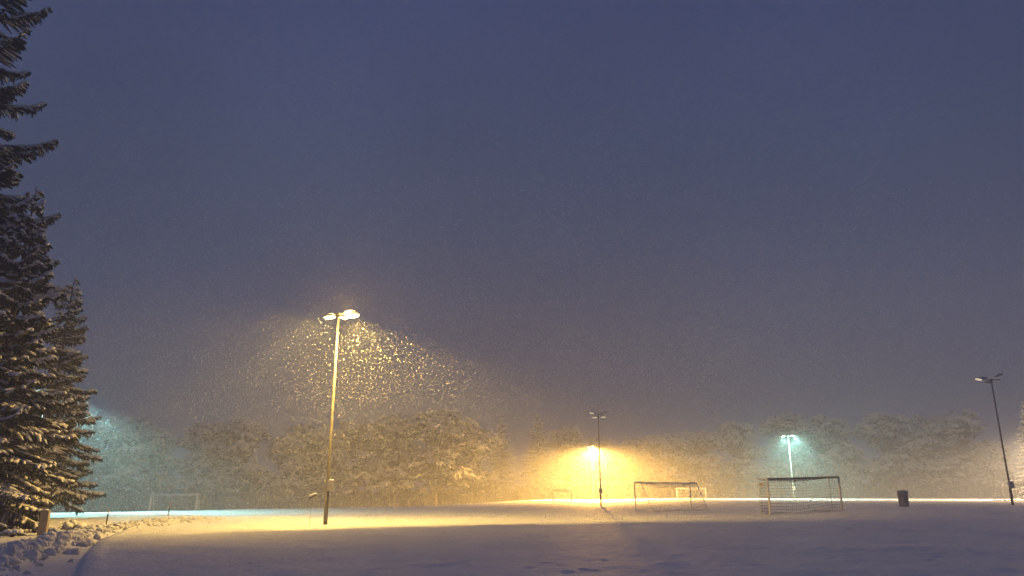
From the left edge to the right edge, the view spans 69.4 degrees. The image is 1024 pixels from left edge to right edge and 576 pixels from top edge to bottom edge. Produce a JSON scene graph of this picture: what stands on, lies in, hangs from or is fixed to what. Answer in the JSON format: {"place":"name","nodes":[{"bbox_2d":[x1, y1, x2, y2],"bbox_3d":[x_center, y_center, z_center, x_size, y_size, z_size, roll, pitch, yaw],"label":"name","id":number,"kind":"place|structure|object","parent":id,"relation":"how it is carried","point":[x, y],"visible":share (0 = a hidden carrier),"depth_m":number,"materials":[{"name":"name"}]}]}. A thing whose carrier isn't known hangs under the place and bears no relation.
{"place":"outdoors","nodes":[
{"label":"outdoors","id":0,"kind":"place"},
{"bbox_2d":[0,498,1023,575],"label":"snow field","id":1,"kind":"structure","parent":0,"point":[704,544],"depth_m":24.03,"materials":[{"name":"white snow"}]},
{"bbox_2d":[0,528,24,536],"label":"snow covered bush","id":2,"kind":"object","parent":1,"relation":"on","point":[13,532],"visible":0.99,"depth_m":26.02,"materials":[{"name":"white snow"}]},
{"bbox_2d":[0,0,67,485],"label":"spruce tree","id":3,"kind":"object","parent":1,"relation":"on","point":[11,156],"visible":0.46,"depth_m":37.33,"materials":[{"name":"green plant"}]},
{"bbox_2d":[0,187,77,532],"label":"spruce tree","id":4,"kind":"object","parent":1,"relation":"on","point":[20,418],"visible":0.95,"depth_m":31.25,"materials":[{"name":"green plant"}]},
{"bbox_2d":[37,509,50,534],"bbox_3d":[-17.750,8.927,28.034,0.300,1.055,0.360,6,-16,-19],"label":"stone post","id":5,"kind":"object","parent":1,"relation":"on","point":[43,523],"visible":0.91,"depth_m":27.92,"materials":[{"name":"grey stone"}]},
{"bbox_2d":[48,527,59,531],"bbox_3d":[-17.971,9.522,29.005,0.708,0.258,0.690,0,-16,0],"label":"snow covered bush","id":6,"kind":"object","parent":1,"relation":"on","point":[52,529],"visible":0.33,"depth_m":28.92,"materials":[{"name":"white snow"}]},
{"bbox_2d":[20,278,106,518],"bbox_3d":[-26.303,6.208,41.697,6.028,14.256,6.210,0,-16,0],"label":"spruce tree","id":7,"kind":"object","parent":1,"relation":"on","point":[67,361],"visible":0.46,"depth_m":41.90,"materials":[{"name":"green plant"}]},
{"bbox_2d":[58,519,86,529],"bbox_3d":[-18.743,10.078,31.452,1.183,0.496,1.237,7,-17,-24],"label":"snow covered bush","id":8,"kind":"object","parent":1,"relation":"on","point":[74,523],"visible":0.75,"depth_m":31.20,"materials":[{"name":"white snow"}]},
{"bbox_2d":[52,423,104,511],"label":"snowy tree","id":9,"kind":"object","parent":1,"relation":"on","point":[95,444],"visible":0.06,"depth_m":125.12,"materials":[{"name":"white plant"}]},
{"bbox_2d":[0,516,221,575],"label":"snow bank","id":10,"kind":"structure","parent":1,"relation":"on","point":[12,553],"depth_m":22.09,"materials":[{"name":"white snow"}]},
{"bbox_2d":[76,415,172,511],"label":"snowy tree","id":11,"kind":"object","parent":1,"relation":"on","point":[116,481],"visible":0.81,"depth_m":126.57,"materials":[{"name":"white plant"}]},
{"bbox_2d":[148,493,198,510],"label":"football goal","id":12,"kind":"object","parent":1,"relation":"on","point":[176,494],"visible":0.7,"depth_m":112.56,"materials":[{"name":"white metal"}]},
{"bbox_2d":[169,421,240,497],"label":"snowy tree","id":13,"kind":"object","parent":1,"relation":"on","point":[193,471],"visible":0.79,"depth_m":131.33,"materials":[{"name":"white snow"}]},
{"bbox_2d":[200,416,276,500],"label":"snowy tree","id":14,"kind":"object","parent":1,"relation":"on","point":[237,445],"visible":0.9,"depth_m":132.97,"materials":[{"name":"white snow"}]},
{"bbox_2d":[253,436,313,508],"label":"snowy tree","id":15,"kind":"object","parent":1,"relation":"on","point":[287,457],"visible":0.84,"depth_m":136.64,"materials":[{"name":"white plant"}]},
{"bbox_2d":[308,493,316,523],"bbox_3d":[-9.471,10.559,34.949,0.416,1.684,0.200,0,-16,0],"label":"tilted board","id":16,"kind":"object","parent":1,"relation":"on","point":[312,496],"visible":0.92,"depth_m":35.06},
{"bbox_2d":[275,422,353,496],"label":"snowy tree","id":17,"kind":"object","parent":1,"relation":"on","point":[323,445],"visible":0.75,"depth_m":138.87,"materials":[{"name":"white snow"}]},
{"bbox_2d":[323,310,358,524],"bbox_3d":[-8.886,6.448,37.268,1.765,11.014,1.058,0,-16,0],"label":"floodlight pole","id":18,"kind":"object","parent":1,"relation":"on","point":[330,486],"visible":0.92,"depth_m":37.23,"materials":[{"name":"metal"}]},
{"bbox_2d":[316,417,392,502],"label":"snowy tree","id":19,"kind":"object","parent":1,"relation":"on","point":[364,457],"visible":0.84,"depth_m":140.78,"materials":[{"name":"white snow"}]},
{"bbox_2d":[356,412,430,506],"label":"snowy tree","id":20,"kind":"object","parent":1,"relation":"on","point":[386,454],"visible":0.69,"depth_m":145.02,"materials":[{"name":"white snow"}]},
{"bbox_2d":[379,409,488,504],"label":"snowy tree","id":21,"kind":"object","parent":1,"relation":"on","point":[442,425],"visible":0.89,"depth_m":144.00,"materials":[{"name":"white snow"}]},
{"bbox_2d":[452,425,503,494],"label":"snowy tree","id":22,"kind":"object","parent":1,"relation":"on","point":[486,437],"visible":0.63,"depth_m":154.97,"materials":[{"name":"white snow"}]},
{"bbox_2d":[487,415,518,495],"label":"snowy fir","id":23,"kind":"object","parent":1,"relation":"on","point":[498,470],"visible":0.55,"depth_m":170.65,"materials":[{"name":"white plant"}]},
{"bbox_2d":[46,479,1023,511],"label":"undergrowth","id":24,"kind":"object","parent":1,"relation":"on","point":[978,491],"visible":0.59,"depth_m":157.16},
{"bbox_2d":[518,411,556,489],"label":"snowy fir","id":25,"kind":"object","parent":1,"relation":"on","point":[538,463],"visible":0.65,"depth_m":176.59,"materials":[{"name":"white plant"}]},
{"bbox_2d":[552,490,571,500],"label":"football goal","id":26,"kind":"object","parent":1,"relation":"on","point":[562,497],"visible":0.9,"depth_m":129.52,"materials":[{"name":"metal"}]},
{"bbox_2d":[543,425,597,484],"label":"snowy tree","id":27,"kind":"object","parent":1,"relation":"on","point":[572,446],"visible":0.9,"depth_m":177.69,"materials":[{"name":"white snow"}]},
{"bbox_2d":[588,444,594,499],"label":"floodlight pole","id":28,"kind":"object","parent":1,"relation":"on","point":[592,445],"visible":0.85,"depth_m":150.56,"materials":[{"name":"beige metal"}]},
{"bbox_2d":[589,411,606,505],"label":"floodlight pole","id":29,"kind":"object","parent":1,"relation":"on","point":[600,489],"visible":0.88,"depth_m":90.05,"materials":[{"name":"metal"}]},
{"bbox_2d":[582,436,625,486],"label":"snowy tree","id":30,"kind":"object","parent":1,"relation":"on","point":[605,462],"visible":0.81,"depth_m":184.04,"materials":[{"name":"white plant"}]},
{"bbox_2d":[556,482,651,498],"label":"ball fence","id":31,"kind":"object","parent":1,"relation":"on","point":[597,486],"visible":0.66,"depth_m":155.22,"materials":[{"name":"grey metal"}]},
{"bbox_2d":[615,436,656,485],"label":"snowy tree","id":32,"kind":"object","parent":1,"relation":"on","point":[636,466],"visible":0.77,"depth_m":182.16,"materials":[{"name":"white plant"}]},
{"bbox_2d":[637,433,693,486],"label":"snowy tree","id":33,"kind":"object","parent":1,"relation":"on","point":[654,443],"visible":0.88,"depth_m":175.87,"materials":[{"name":"white plant"}]},
{"bbox_2d":[634,481,708,510],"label":"football goal","id":34,"kind":"object","parent":1,"relation":"on","point":[665,483],"visible":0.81,"depth_m":66.69,"materials":[{"name":"grey metal"}]},
{"bbox_2d":[676,488,706,498],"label":"football goal","id":35,"kind":"object","parent":1,"relation":"on","point":[705,492],"visible":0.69,"depth_m":144.10,"materials":[{"name":"white metal"}]},
{"bbox_2d":[674,429,725,485],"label":"snowy tree","id":36,"kind":"object","parent":1,"relation":"on","point":[701,454],"visible":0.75,"depth_m":174.99,"materials":[{"name":"white snow"}]},
{"bbox_2d":[714,420,775,485],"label":"snowy tree","id":37,"kind":"object","parent":1,"relation":"on","point":[735,472],"visible":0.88,"depth_m":174.34,"materials":[{"name":"white plant"}]},
{"bbox_2d":[781,435,794,498],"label":"floodlight pole","id":38,"kind":"object","parent":1,"relation":"on","point":[790,461],"visible":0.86,"depth_m":127.65,"materials":[{"name":"metal"}]},
{"bbox_2d":[756,412,831,487],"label":"snowy tree","id":39,"kind":"object","parent":1,"relation":"on","point":[798,454],"visible":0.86,"depth_m":174.47,"materials":[{"name":"white plant"}]},
{"bbox_2d":[757,476,843,514],"bbox_3d":[21.130,15.175,54.101,7.697,2.862,1.053,8,-18,-27],"label":"football goal","id":40,"kind":"object","parent":1,"relation":"on","point":[790,480],"visible":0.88,"depth_m":54.09,"materials":[{"name":"metal"}]},
{"bbox_2d":[795,414,867,484],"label":"snowy tree","id":41,"kind":"object","parent":1,"relation":"on","point":[828,459],"visible":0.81,"depth_m":173.85,"materials":[{"name":"white plant"}]},
{"bbox_2d":[830,446,865,488],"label":"snowy tree","id":42,"kind":"object","parent":1,"relation":"on","point":[857,468],"visible":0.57,"depth_m":170.60,"materials":[{"name":"white plant"}]},
{"bbox_2d":[851,411,936,489],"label":"snowy tree","id":43,"kind":"object","parent":1,"relation":"on","point":[891,445],"visible":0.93,"depth_m":170.74,"materials":[{"name":"white plant"}]},
{"bbox_2d":[896,490,908,506],"bbox_3d":[30.534,16.427,57.709,0.660,1.284,0.660,8,-18,-28],"label":"litter bin","id":44,"kind":"object","parent":1,"relation":"on","point":[902,498],"visible":0.94,"depth_m":57.51,"materials":[{"name":"metal"}]},
{"bbox_2d":[895,414,959,489],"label":"snowy tree","id":45,"kind":"object","parent":1,"relation":"on","point":[934,477],"visible":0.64,"depth_m":170.29,"materials":[{"name":"white plant"}]},
{"bbox_2d":[917,408,1012,497],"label":"snowy tree","id":46,"kind":"object","parent":1,"relation":"on","point":[961,432],"visible":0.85,"depth_m":165.83,"materials":[{"name":"white snow"}]},
{"bbox_2d":[966,441,1015,497],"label":"snowy tree","id":47,"kind":"object","parent":1,"relation":"on","point":[989,473],"visible":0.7,"depth_m":163.63,"materials":[{"name":"white plant"}]},
{"bbox_2d":[975,373,1014,504],"bbox_3d":[42.842,13.268,64.813,2.398,11.662,1.445,0,-16,0],"label":"floodlight pole","id":48,"kind":"object","parent":1,"relation":"on","point":[1011,483],"visible":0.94,"depth_m":64.85,"materials":[{"name":"metal"}]},
{"bbox_2d":[993,482,1023,500],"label":"football goal","id":49,"kind":"object","parent":1,"relation":"on","point":[1006,483],"visible":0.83,"depth_m":100.59,"materials":[{"name":"white metal"}]},
{"bbox_2d":[1008,402,1023,498],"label":"snowy fir","id":50,"kind":"object","parent":1,"relation":"on","point":[1020,429],"visible":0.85,"depth_m":137.59,"materials":[{"name":"white plant"}]},
{"bbox_2d":[0,0,1023,495],"label":"sky","id":51,"kind":"structure","parent":0,"point":[347,100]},
{"bbox_2d":[1,176,1023,533],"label":"falling snow","id":52,"kind":"structure","parent":0,"point":[223,474],"depth_m":37.59,"materials":[{"name":"white snow"}]}
]}

